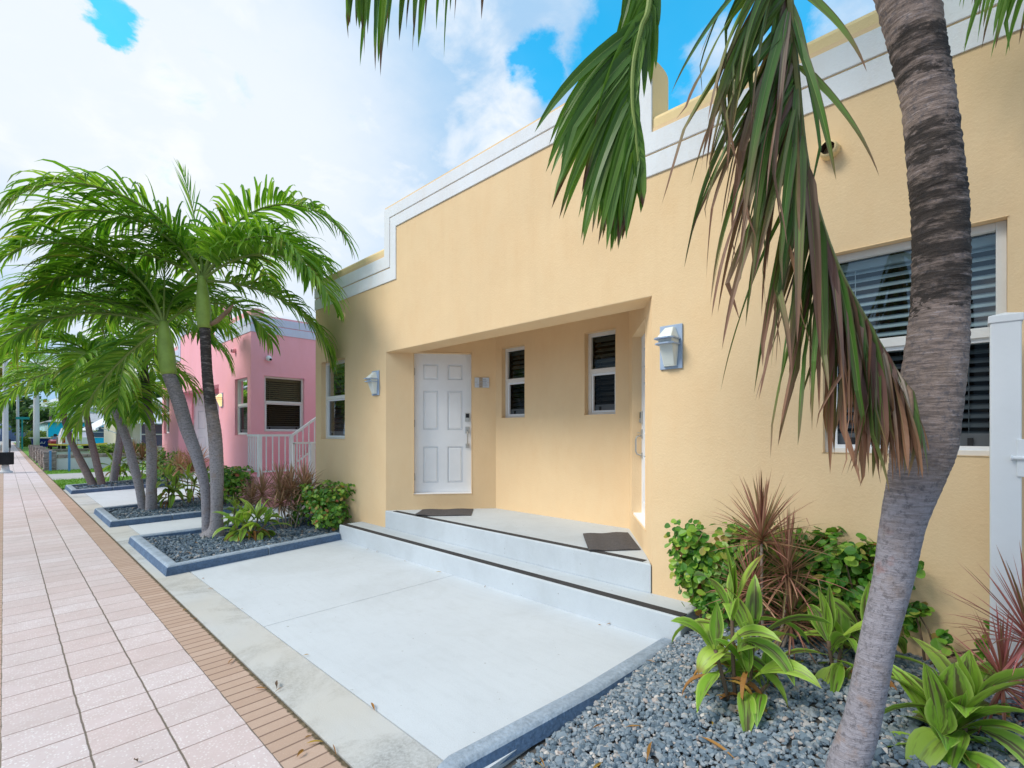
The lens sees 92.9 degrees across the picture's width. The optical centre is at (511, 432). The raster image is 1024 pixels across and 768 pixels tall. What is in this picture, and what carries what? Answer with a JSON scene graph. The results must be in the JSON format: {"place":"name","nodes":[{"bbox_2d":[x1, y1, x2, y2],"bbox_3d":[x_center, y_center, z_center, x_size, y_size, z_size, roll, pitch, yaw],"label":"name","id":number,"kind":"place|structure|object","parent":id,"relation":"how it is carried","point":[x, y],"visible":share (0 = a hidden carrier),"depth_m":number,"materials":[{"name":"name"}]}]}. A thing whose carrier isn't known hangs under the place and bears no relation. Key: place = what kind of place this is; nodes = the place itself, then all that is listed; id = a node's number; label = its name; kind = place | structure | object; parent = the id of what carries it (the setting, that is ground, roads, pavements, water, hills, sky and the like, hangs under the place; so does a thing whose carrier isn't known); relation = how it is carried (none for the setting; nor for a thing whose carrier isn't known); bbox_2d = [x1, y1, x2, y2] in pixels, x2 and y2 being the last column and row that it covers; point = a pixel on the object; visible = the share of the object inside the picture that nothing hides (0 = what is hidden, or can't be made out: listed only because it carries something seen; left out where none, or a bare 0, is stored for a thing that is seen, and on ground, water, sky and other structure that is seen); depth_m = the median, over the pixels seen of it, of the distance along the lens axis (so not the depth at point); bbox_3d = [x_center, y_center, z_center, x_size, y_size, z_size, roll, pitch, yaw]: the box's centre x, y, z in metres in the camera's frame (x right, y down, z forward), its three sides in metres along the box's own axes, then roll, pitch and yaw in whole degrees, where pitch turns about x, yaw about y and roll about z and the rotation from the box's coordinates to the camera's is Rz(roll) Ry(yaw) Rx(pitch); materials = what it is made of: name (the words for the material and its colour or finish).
{"place":"outdoors","nodes":[
{"label":"outdoors","id":0,"kind":"place"},
{"bbox_2d":[0,444,2,725],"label":"sidewalk border","id":1,"kind":"object","parent":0,"point":[1,513],"visible":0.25,"depth_m":6.05,"materials":[{"name":"brick"}]},
{"bbox_2d":[0,403,60,434],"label":"broadleaf tree","id":2,"kind":"object","parent":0,"point":[44,415],"visible":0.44,"depth_m":78.72,"materials":[{"name":"green plant"}]},
{"bbox_2d":[0,346,101,484],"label":"palm tree","id":3,"kind":"object","parent":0,"point":[85,469],"visible":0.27,"depth_m":13.32,"materials":[{"name":"green plant"}]},
{"bbox_2d":[0,378,141,484],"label":"palm tree","id":4,"kind":"object","parent":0,"point":[98,471],"visible":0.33,"depth_m":13.32,"materials":[{"name":"green plant"}]},
{"bbox_2d":[14,442,145,473],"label":"lawn","id":5,"kind":"structure","parent":0,"point":[25,450],"depth_m":31.74,"materials":[{"name":"green plant"}]},
{"bbox_2d":[16,417,29,448],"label":"street sign","id":6,"kind":"object","parent":5,"relation":"on","point":[22,418],"visible":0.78,"depth_m":44.95,"materials":[{"name":"teal metal"}]},
{"bbox_2d":[0,349,60,444],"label":"royal palm","id":7,"kind":"object","parent":5,"relation":"on","point":[36,423],"visible":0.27,"depth_m":41.86,"materials":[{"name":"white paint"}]},
{"bbox_2d":[19,436,51,446],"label":"hedge","id":8,"kind":"object","parent":5,"relation":"on","point":[26,441],"visible":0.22,"depth_m":52.76,"materials":[{"name":"green plant"}]},
{"bbox_2d":[24,430,46,437],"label":"hedge","id":9,"kind":"object","parent":5,"relation":"on","point":[30,434],"visible":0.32,"depth_m":59.24,"materials":[{"name":"green plant"}]},
{"bbox_2d":[28,445,56,470],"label":"garden wall","id":10,"kind":"structure","parent":5,"relation":"on","point":[39,454],"depth_m":20.79,"materials":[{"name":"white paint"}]},
{"bbox_2d":[30,437,56,446],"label":"dumpster","id":11,"kind":"object","parent":5,"relation":"on","point":[43,441],"visible":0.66,"depth_m":48.03,"materials":[{"name":"blue paint"}]},
{"bbox_2d":[28,399,70,419],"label":"royal palm","id":12,"kind":"object","parent":5,"relation":"on","point":[52,404],"visible":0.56,"depth_m":78.26,"materials":[{"name":"green plant"}]},
{"bbox_2d":[48,435,57,448],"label":"red car","id":13,"kind":"object","parent":5,"relation":"on","point":[52,440],"visible":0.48,"depth_m":44.03,"materials":[{"name":"paint"}]},
{"bbox_2d":[68,445,70,470],"bbox_3d":[-17.339,0.990,19.052,0.090,1.020,0.090,0,0,44],"label":"marker post","id":14,"kind":"object","parent":5,"relation":"on","point":[69,458],"visible":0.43,"depth_m":19.03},
{"bbox_2d":[54,428,94,448],"bbox_3d":[-36.773,0.548,40.927,6.070,1.895,2.540,0,0,44],"label":"pickup truck","id":15,"kind":"object","parent":5,"relation":"on","point":[84,439],"visible":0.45,"depth_m":39.65,"materials":[{"name":"white metal"}]},
{"bbox_2d":[49,448,99,456],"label":"garden wall","id":16,"kind":"structure","parent":5,"relation":"on","point":[65,451],"depth_m":26.55,"materials":[{"name":"white paint"}]},
{"bbox_2d":[56,452,161,469],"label":"garden wall","id":17,"kind":"structure","parent":5,"relation":"on","point":[62,461],"depth_m":20.19,"materials":[{"name":"white paint"}]},
{"bbox_2d":[88,443,145,452],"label":"hedge","id":18,"kind":"object","parent":5,"relation":"on","point":[106,449],"visible":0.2,"depth_m":23.80,"materials":[{"name":"green plant"}]},
{"bbox_2d":[64,490,101,513],"bbox_3d":[-9.760,1.525,11.054,5.512,0.050,0.303,0,0,44],"label":"apron","id":19,"kind":"object","parent":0,"point":[86,503],"visible":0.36,"depth_m":10.49,"materials":[{"name":"concrete"}]},
{"bbox_2d":[45,467,145,489],"bbox_3d":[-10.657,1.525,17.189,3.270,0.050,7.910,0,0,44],"label":"lawn","id":20,"kind":"structure","parent":0,"point":[63,488],"depth_m":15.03,"materials":[{"name":"green plant"}]},
{"bbox_2d":[54,380,170,480],"bbox_3d":[-11.481,-0.448,14.320,2.989,3.925,2.961,0,0,44],"label":"palm tree","id":21,"kind":"object","parent":20,"relation":"on","point":[116,462],"visible":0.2,"depth_m":14.14,"materials":[{"name":"green plant"}]},
{"bbox_2d":[97,445,145,480],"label":"ti plant","id":22,"kind":"object","parent":20,"relation":"on","point":[122,467],"visible":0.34,"depth_m":14.66,"materials":[{"name":"green plant"}]},
{"bbox_2d":[122,438,164,474],"bbox_3d":[-11.524,0.760,15.148,1.527,1.446,1.130,0,0,-18],"label":"dracaena","id":23,"kind":"object","parent":20,"relation":"on","point":[141,452],"visible":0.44,"depth_m":15.11,"materials":[{"name":"red plant"}]},
{"bbox_2d":[139,447,165,475],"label":"round leaf shrub","id":24,"kind":"object","parent":20,"relation":"on","point":[160,461],"visible":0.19,"depth_m":15.71,"materials":[{"name":"green plant"}]},
{"bbox_2d":[47,470,145,479],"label":"path","id":25,"kind":"structure","parent":0,"point":[66,476],"depth_m":17.15,"materials":[{"name":"grey concrete"}]},
{"bbox_2d":[88,513,139,543],"bbox_3d":[-6.491,1.525,7.924,3.522,0.050,0.303,0,0,44],"label":"apron","id":26,"kind":"object","parent":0,"point":[121,534],"visible":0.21,"depth_m":7.41,"materials":[{"name":"concrete"}]},
{"bbox_2d":[85,487,197,506],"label":"driveway","id":27,"kind":"structure","parent":0,"point":[115,498],"depth_m":11.48,"materials":[{"name":"paint"}]},
{"bbox_2d":[160,468,209,493],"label":"entry steps","id":28,"kind":"structure","parent":27,"relation":"on","point":[194,476],"depth_m":12.99,"materials":[{"name":"concrete"}]},
{"bbox_2d":[0,442,283,767],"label":"sidewalk","id":29,"kind":"structure","parent":0,"point":[100,668],"depth_m":3.07,"materials":[{"name":"pink tile"}]},
{"bbox_2d":[0,306,12,472],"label":"street lamp","id":30,"kind":"object","parent":29,"relation":"on","point":[5,442],"visible":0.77,"depth_m":18.15,"materials":[{"name":"white metal"}]},
{"bbox_2d":[0,452,13,464],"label":"trash bin","id":31,"kind":"object","parent":30,"relation":"attached to","point":[6,458],"visible":1,"depth_m":18.05,"materials":[{"name":"black plastic"}]},
{"bbox_2d":[12,442,350,767],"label":"sidewalk border","id":32,"kind":"object","parent":29,"relation":"attached to","point":[278,726],"visible":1,"depth_m":3.08,"materials":[{"name":"brick"}]},
{"bbox_2d":[1,365,24,447],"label":"utility pole","id":33,"kind":"object","parent":32,"relation":"on","point":[17,423],"visible":0.5,"depth_m":49.72,"materials":[{"name":"white paint"}]},
{"bbox_2d":[105,505,292,534],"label":"driveway","id":34,"kind":"structure","parent":0,"point":[166,526],"depth_m":7.88,"materials":[{"name":"paint"}]},
{"bbox_2d":[119,543,441,767],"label":"apron","id":35,"kind":"object","parent":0,"point":[354,730],"visible":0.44,"depth_m":2.87,"materials":[{"name":"concrete"}]},
{"bbox_2d":[245,446,315,507],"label":"side stairs","id":36,"kind":"structure","parent":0,"point":[249,484],"depth_m":10.08,"materials":[{"name":"pink paint"}]},
{"bbox_2d":[247,417,315,476],"bbox_3d":[-4.435,-0.210,10.836,0.705,2.180,2.510,0,0,44],"label":"stair railing","id":37,"kind":"object","parent":36,"relation":"on","point":[259,449],"visible":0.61,"depth_m":10.03,"materials":[{"name":"white metal"}]},
{"bbox_2d":[273,504,308,514],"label":"side yard","id":38,"kind":"structure","parent":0,"point":[290,509],"depth_m":9.69,"materials":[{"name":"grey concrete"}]},
{"bbox_2d":[292,442,315,488],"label":"side gate","id":39,"kind":"structure","parent":38,"relation":"on","point":[311,452],"depth_m":9.80,"materials":[{"name":"white metal"}]},
{"bbox_2d":[190,520,452,626],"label":"driveway","id":40,"kind":"structure","parent":0,"point":[267,590],"depth_m":5.01,"materials":[{"name":"paint"}]},
{"bbox_2d":[339,508,700,639],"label":"entry steps","id":41,"kind":"structure","parent":40,"relation":"on","point":[555,562],"depth_m":4.75,"materials":[{"name":"concrete"}]},
{"bbox_2d":[415,508,472,515],"bbox_3d":[-0.883,1.044,6.452,0.741,0.036,0.522,0,0,-5],"label":"door mat","id":42,"kind":"object","parent":41,"relation":"on","point":[449,512],"depth_m":6.40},
{"bbox_2d":[583,532,640,550],"bbox_3d":[0.955,1.049,4.735,0.480,0.026,0.849,0,0,4],"label":"door mat","id":43,"kind":"object","parent":41,"relation":"on","point":[615,541],"depth_m":4.67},
{"bbox_2d":[0,0,875,434],"label":"sky","id":44,"kind":"structure","parent":0,"point":[236,92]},
{"bbox_2d":[264,575,657,767],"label":"driveway","id":45,"kind":"structure","parent":0,"point":[442,669],"depth_m":3.31,"materials":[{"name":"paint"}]},
{"bbox_2d":[503,620,1023,767],"bbox_3d":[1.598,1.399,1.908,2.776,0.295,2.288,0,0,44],"label":"gravel","id":46,"kind":"structure","parent":0,"point":[647,680],"depth_m":2.33,"materials":[{"name":"grey gravel"}]},
{"bbox_2d":[437,638,671,767],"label":"planter curb","id":47,"kind":"structure","parent":46,"relation":"on","point":[524,733],"depth_m":2.47,"materials":[{"name":"grey concrete"}]},
{"bbox_2d":[184,538,1012,767],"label":"leaf litter","id":48,"kind":"object","parent":46,"relation":"on","point":[599,763],"visible":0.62,"depth_m":2.39,"materials":[{"name":"brown plant"}]},
{"bbox_2d":[346,0,1023,767],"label":"palm tree","id":49,"kind":"object","parent":46,"relation":"on","point":[912,414],"visible":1,"depth_m":1.81,"materials":[{"name":"green plant"}]},
{"bbox_2d":[664,517,759,627],"bbox_3d":[1.409,0.997,3.405,0.602,0.817,0.419,0,0,44],"label":"round leaf shrub","id":50,"kind":"object","parent":46,"relation":"on","point":[701,555],"visible":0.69,"depth_m":3.35,"materials":[{"name":"green plant"}]},
{"bbox_2d":[703,737,733,757],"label":"fallen leaf","id":51,"kind":"object","parent":46,"relation":"on","point":[717,744],"visible":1,"depth_m":2.19,"materials":[{"name":"brown plant"}]},
{"bbox_2d":[671,543,833,732],"bbox_3d":[1.191,1.068,2.484,0.713,0.995,0.705,0,0,44],"label":"ti plant","id":52,"kind":"object","parent":46,"relation":"on","point":[772,662],"visible":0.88,"depth_m":2.48,"materials":[{"name":"green plant"}]},
{"bbox_2d":[697,469,863,663],"bbox_3d":[1.594,0.806,2.980,0.879,1.220,0.820,0,0,2],"label":"dracaena","id":53,"kind":"object","parent":46,"relation":"on","point":[763,519],"visible":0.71,"depth_m":2.93,"materials":[{"name":"red plant"}]},
{"bbox_2d":[719,522,848,637],"bbox_3d":[1.748,0.971,3.131,0.714,0.790,0.401,0,0,44],"label":"round leaf shrub","id":54,"kind":"object","parent":46,"relation":"on","point":[801,601],"visible":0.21,"depth_m":3.10,"materials":[{"name":"green plant"}]},
{"bbox_2d":[799,526,925,648],"bbox_3d":[2.044,0.958,2.865,0.606,0.753,0.381,0,0,44],"label":"round leaf shrub","id":55,"kind":"object","parent":46,"relation":"on","point":[847,562],"visible":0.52,"depth_m":2.85,"materials":[{"name":"green plant"}]},
{"bbox_2d":[785,581,939,692],"bbox_3d":[1.900,1.149,2.683,0.744,0.715,0.749,0,0,-10],"label":"ti plant","id":56,"kind":"object","parent":46,"relation":"on","point":[840,632],"visible":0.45,"depth_m":2.62,"materials":[{"name":"green plant"}]},
{"bbox_2d":[907,601,989,667],"bbox_3d":[2.356,1.123,2.599,0.199,0.345,0.476,0,0,-33],"label":"round leaf shrub","id":57,"kind":"object","parent":46,"relation":"on","point":[938,639],"visible":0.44,"depth_m":2.62,"materials":[{"name":"green plant"}]},
{"bbox_2d":[883,634,1023,767],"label":"ti plant","id":58,"kind":"object","parent":46,"relation":"on","point":[949,703],"visible":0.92,"depth_m":2.06,"materials":[{"name":"green plant"}]},
{"bbox_2d":[927,541,1023,752],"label":"dracaena","id":59,"kind":"object","parent":46,"relation":"on","point":[1004,662],"visible":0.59,"depth_m":2.18,"materials":[{"name":"red plant"}]},
{"bbox_2d":[988,312,1023,697],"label":"gate post","id":60,"kind":"object","parent":46,"relation":"on","point":[1006,457],"visible":0.85,"depth_m":2.36,"materials":[{"name":"white paint"}]},
{"label":"ground","id":61,"kind":"structure","parent":0,"visible":0},
{"bbox_2d":[0,423,32,440],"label":"board fence","id":62,"kind":"object","parent":61,"relation":"on","point":[12,436],"visible":0.11,"depth_m":87.92,"materials":[{"name":"wood"}]},
{"bbox_2d":[0,392,46,423],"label":"broadleaf tree","id":63,"kind":"object","parent":61,"relation":"on","point":[28,401],"visible":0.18,"depth_m":92.17,"materials":[{"name":"green plant"}]},
{"bbox_2d":[0,321,46,404],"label":"broadleaf tree","id":64,"kind":"object","parent":61,"relation":"on","point":[1,371],"visible":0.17,"depth_m":29.56,"materials":[{"name":"green plant"}]},
{"bbox_2d":[30,398,102,416],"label":"cottage","id":65,"kind":"structure","parent":61,"relation":"on","point":[52,400],"depth_m":90.04,"materials":[{"name":"green paint"}]},
{"bbox_2d":[40,413,103,442],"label":"cottage","id":66,"kind":"structure","parent":61,"relation":"on","point":[52,430],"depth_m":61.09,"materials":[{"name":"blue paint"}]},
{"bbox_2d":[82,426,103,437],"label":"window","id":67,"kind":"structure","parent":66,"relation":"in","point":[100,433],"depth_m":61.34,"materials":[{"name":"white paint"}]},
{"bbox_2d":[99,397,161,451],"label":"cottage","id":68,"kind":"structure","parent":61,"relation":"on","point":[138,432],"depth_m":25.88,"materials":[{"name":"beige paint"}]},
{"bbox_2d":[82,409,161,438],"bbox_3d":[-19.910,-0.490,28.666,8.011,1.619,7.688,0,0,44],"label":"awning","id":69,"kind":"object","parent":68,"relation":"attached to","point":[96,425],"visible":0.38,"depth_m":24.97,"materials":[{"name":"white paint"}]},
{"bbox_2d":[140,424,161,446],"bbox_3d":[-18.930,0.075,25.739,0.048,1.350,1.200,0,0,44],"label":"window","id":70,"kind":"structure","parent":68,"relation":"in","point":[158,428],"depth_m":25.82,"materials":[{"name":"grey glass"}]},
{"bbox_2d":[162,305,315,497],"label":"stucco house","id":71,"kind":"structure","parent":61,"relation":"on","point":[276,394],"depth_m":11.04,"materials":[{"name":"pink paint"}]},
{"bbox_2d":[193,394,218,457],"bbox_3d":[-9.247,-0.221,14.787,0.061,1.942,0.802,0,0,83],"label":"door","id":72,"kind":"structure","parent":71,"relation":"in","point":[200,425],"depth_m":14.76,"materials":[{"name":"white paint"}]},
{"bbox_2d":[216,393,222,406],"bbox_3d":[-7.017,-0.790,11.614,0.184,0.344,0.166,0,0,44],"label":"wall lamp","id":73,"kind":"object","parent":71,"relation":"attached to","point":[219,398],"visible":0.94,"depth_m":11.60,"materials":[{"name":"white metal"}]},
{"bbox_2d":[238,378,268,434],"bbox_3d":[-5.820,-0.583,10.913,0.947,1.455,0.375,0,0,44],"label":"window","id":74,"kind":"structure","parent":71,"relation":"in","point":[242,383],"depth_m":10.93,"materials":[{"name":"white glass"}]},
{"bbox_2d":[264,376,302,431],"bbox_3d":[-5.216,-0.635,10.975,0.375,1.410,0.980,0,0,44],"label":"window","id":75,"kind":"structure","parent":71,"relation":"in","point":[283,412],"depth_m":10.92,"materials":[{"name":"white paint"}]},
{"bbox_2d":[314,0,1023,679],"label":"stucco house","id":76,"kind":"structure","parent":61,"relation":"on","point":[520,292],"depth_m":3.92,"materials":[{"name":"beige paint"}]},
{"bbox_2d":[326,359,344,438],"bbox_3d":[-2.678,-0.530,7.932,0.920,1.450,0.375,0,0,44],"label":"window","id":77,"kind":"structure","parent":76,"relation":"in","point":[335,405],"depth_m":7.94,"materials":[{"name":"white paint"}]},
{"bbox_2d":[364,370,379,395],"bbox_3d":[-1.968,-0.700,6.780,0.184,0.344,0.166,0,0,44],"label":"wall lamp","id":78,"kind":"object","parent":76,"relation":"attached to","point":[373,379],"visible":1,"depth_m":6.77,"materials":[{"name":"white metal"}]},
{"bbox_2d":[414,354,471,493],"bbox_3d":[-0.970,-0.129,6.832,0.817,1.966,0.134,0,0,-7],"label":"door","id":79,"kind":"structure","parent":76,"relation":"in","point":[442,382],"depth_m":6.86,"materials":[{"name":"white paint"}]},
{"bbox_2d":[475,377,488,387],"bbox_3d":[-0.421,-0.705,6.813,0.202,0.140,0.024,0,0,-7],"label":"address plaque","id":80,"kind":"object","parent":76,"relation":"attached to","point":[481,382],"visible":1,"depth_m":6.80,"materials":[{"name":"plastic"}]},
{"bbox_2d":[505,346,524,417],"bbox_3d":[0.189,-0.692,6.807,0.553,1.167,0.375,0,0,44],"label":"window","id":81,"kind":"structure","parent":76,"relation":"in","point":[514,387],"depth_m":6.77,"materials":[{"name":"white paint"}]},
{"bbox_2d":[588,330,614,414],"bbox_3d":[1.196,-0.702,5.843,0.543,1.173,0.375,0,0,44],"label":"window","id":82,"kind":"structure","parent":76,"relation":"in","point":[601,382],"depth_m":5.80,"materials":[{"name":"glass"}]},
{"bbox_2d":[633,333,644,527],"bbox_3d":[1.282,-0.073,4.656,0.124,1.854,0.880,0,0,6],"label":"door","id":83,"kind":"structure","parent":76,"relation":"in","point":[640,516],"depth_m":4.95,"materials":[{"name":"white paint"}]},
{"bbox_2d":[654,323,682,369],"bbox_3d":[1.194,-0.672,3.753,0.184,0.344,0.166,0,0,44],"label":"wall lamp","id":84,"kind":"object","parent":76,"relation":"attached to","point":[669,338],"visible":1,"depth_m":3.75,"materials":[{"name":"white metal"}]},
{"bbox_2d":[825,220,1006,455],"bbox_3d":[2.450,-0.502,2.995,0.947,1.455,0.375,0,0,44],"label":"window","id":85,"kind":"structure","parent":76,"relation":"in","point":[879,278],"depth_m":2.89,"materials":[{"name":"white paint"}]},
{"label":"bed soil","id":86,"kind":"structure","parent":0,"visible":0},
{"bbox_2d":[0,217,285,531],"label":"palm tree","id":87,"kind":"object","parent":86,"relation":"on","point":[150,295],"visible":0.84,"depth_m":6.88,"materials":[{"name":"green plant"}]},
{"bbox_2d":[0,159,359,537],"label":"palm tree","id":88,"kind":"object","parent":86,"relation":"on","point":[237,241],"visible":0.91,"depth_m":6.67,"materials":[{"name":"green plant"}]},
{"bbox_2d":[128,516,340,576],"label":"planter curb","id":89,"kind":"structure","parent":86,"relation":"on","point":[161,561],"depth_m":5.88,"materials":[{"name":"grey concrete"}]},
{"bbox_2d":[224,494,252,529],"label":"ti plant","id":90,"kind":"object","parent":86,"relation":"on","point":[235,502],"visible":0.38,"depth_m":7.27,"materials":[{"name":"green plant"}]},
{"bbox_2d":[144,513,340,562],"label":"gravel","id":91,"kind":"structure","parent":86,"relation":"on","point":[183,545],"depth_m":6.40,"materials":[{"name":"grey gravel"}]},
{"bbox_2d":[212,498,292,542],"bbox_3d":[-3.477,1.240,6.566,1.011,0.731,0.667,0,0,0],"label":"ti plant","id":92,"kind":"object","parent":86,"relation":"on","point":[246,511],"visible":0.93,"depth_m":6.51,"materials":[{"name":"green plant"}]},
{"bbox_2d":[232,458,330,528],"bbox_3d":[-3.485,0.913,7.371,1.461,1.148,1.082,0,0,10],"label":"dracaena","id":93,"kind":"object","parent":86,"relation":"on","point":[285,488],"visible":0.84,"depth_m":7.26,"materials":[{"name":"red plant"}]},
{"bbox_2d":[286,479,355,530],"bbox_3d":[-2.896,1.106,7.389,1.141,0.762,0.662,0,0,44],"label":"round leaf shrub","id":94,"kind":"object","parent":86,"relation":"on","point":[325,509],"visible":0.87,"depth_m":7.15,"materials":[{"name":"green plant"}]},
{"label":"bed soil","id":95,"kind":"structure","parent":0,"visible":0},
{"bbox_2d":[0,314,202,509],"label":"palm tree","id":96,"kind":"object","parent":95,"relation":"on","point":[75,358],"visible":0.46,"depth_m":8.83,"materials":[{"name":"green plant"}]},
{"bbox_2d":[21,248,240,510],"bbox_3d":[-6.984,-0.976,9.388,3.440,4.955,2.796,0,0,-5],"label":"palm tree","id":97,"kind":"object","parent":95,"relation":"on","point":[122,406],"visible":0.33,"depth_m":8.76,"materials":[{"name":"green plant"}]},
{"bbox_2d":[141,463,197,507],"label":"ti plant","id":98,"kind":"object","parent":95,"relation":"on","point":[169,470],"visible":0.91,"depth_m":9.32,"materials":[{"name":"green plant"}]},
{"bbox_2d":[94,497,264,526],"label":"planter curb","id":99,"kind":"structure","parent":95,"relation":"on","point":[107,518],"depth_m":8.34,"materials":[{"name":"grey concrete"}]},
{"bbox_2d":[105,495,253,518],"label":"gravel","id":100,"kind":"structure","parent":95,"relation":"on","point":[135,512],"depth_m":8.98,"materials":[{"name":"grey gravel"}]},
{"bbox_2d":[196,465,253,504],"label":"round leaf shrub","id":101,"kind":"object","parent":100,"relation":"on","point":[234,476],"visible":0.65,"depth_m":9.62,"materials":[{"name":"green plant"}]},
{"bbox_2d":[176,463,200,502],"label":"ti plant","id":102,"kind":"object","parent":95,"relation":"on","point":[190,495],"visible":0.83,"depth_m":10.08,"materials":[{"name":"green plant"}]},
{"label":"bed soil","id":103,"kind":"structure","parent":0,"visible":0},
{"bbox_2d":[65,478,169,493],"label":"planter curb","id":104,"kind":"structure","parent":103,"relation":"on","point":[70,489],"depth_m":12.57,"materials":[{"name":"grey concrete"}]},
{"bbox_2d":[73,479,166,488],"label":"gravel","id":105,"kind":"structure","parent":103,"relation":"on","point":[115,483],"depth_m":13.30,"materials":[{"name":"grey gravel"}]},
{"bbox_2d":[157,450,186,482],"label":"round leaf shrub","id":106,"kind":"object","parent":103,"relation":"on","point":[159,471],"visible":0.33,"depth_m":13.91,"materials":[{"name":"green plant"}]},
{"bbox_2d":[160,444,209,495],"bbox_3d":[-7.543,0.806,11.417,1.262,1.355,1.236,0,0,44],"label":"dracaena","id":107,"kind":"object","parent":103,"relation":"on","point":[179,459],"visible":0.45,"depth_m":11.32,"materials":[{"name":"red plant"}]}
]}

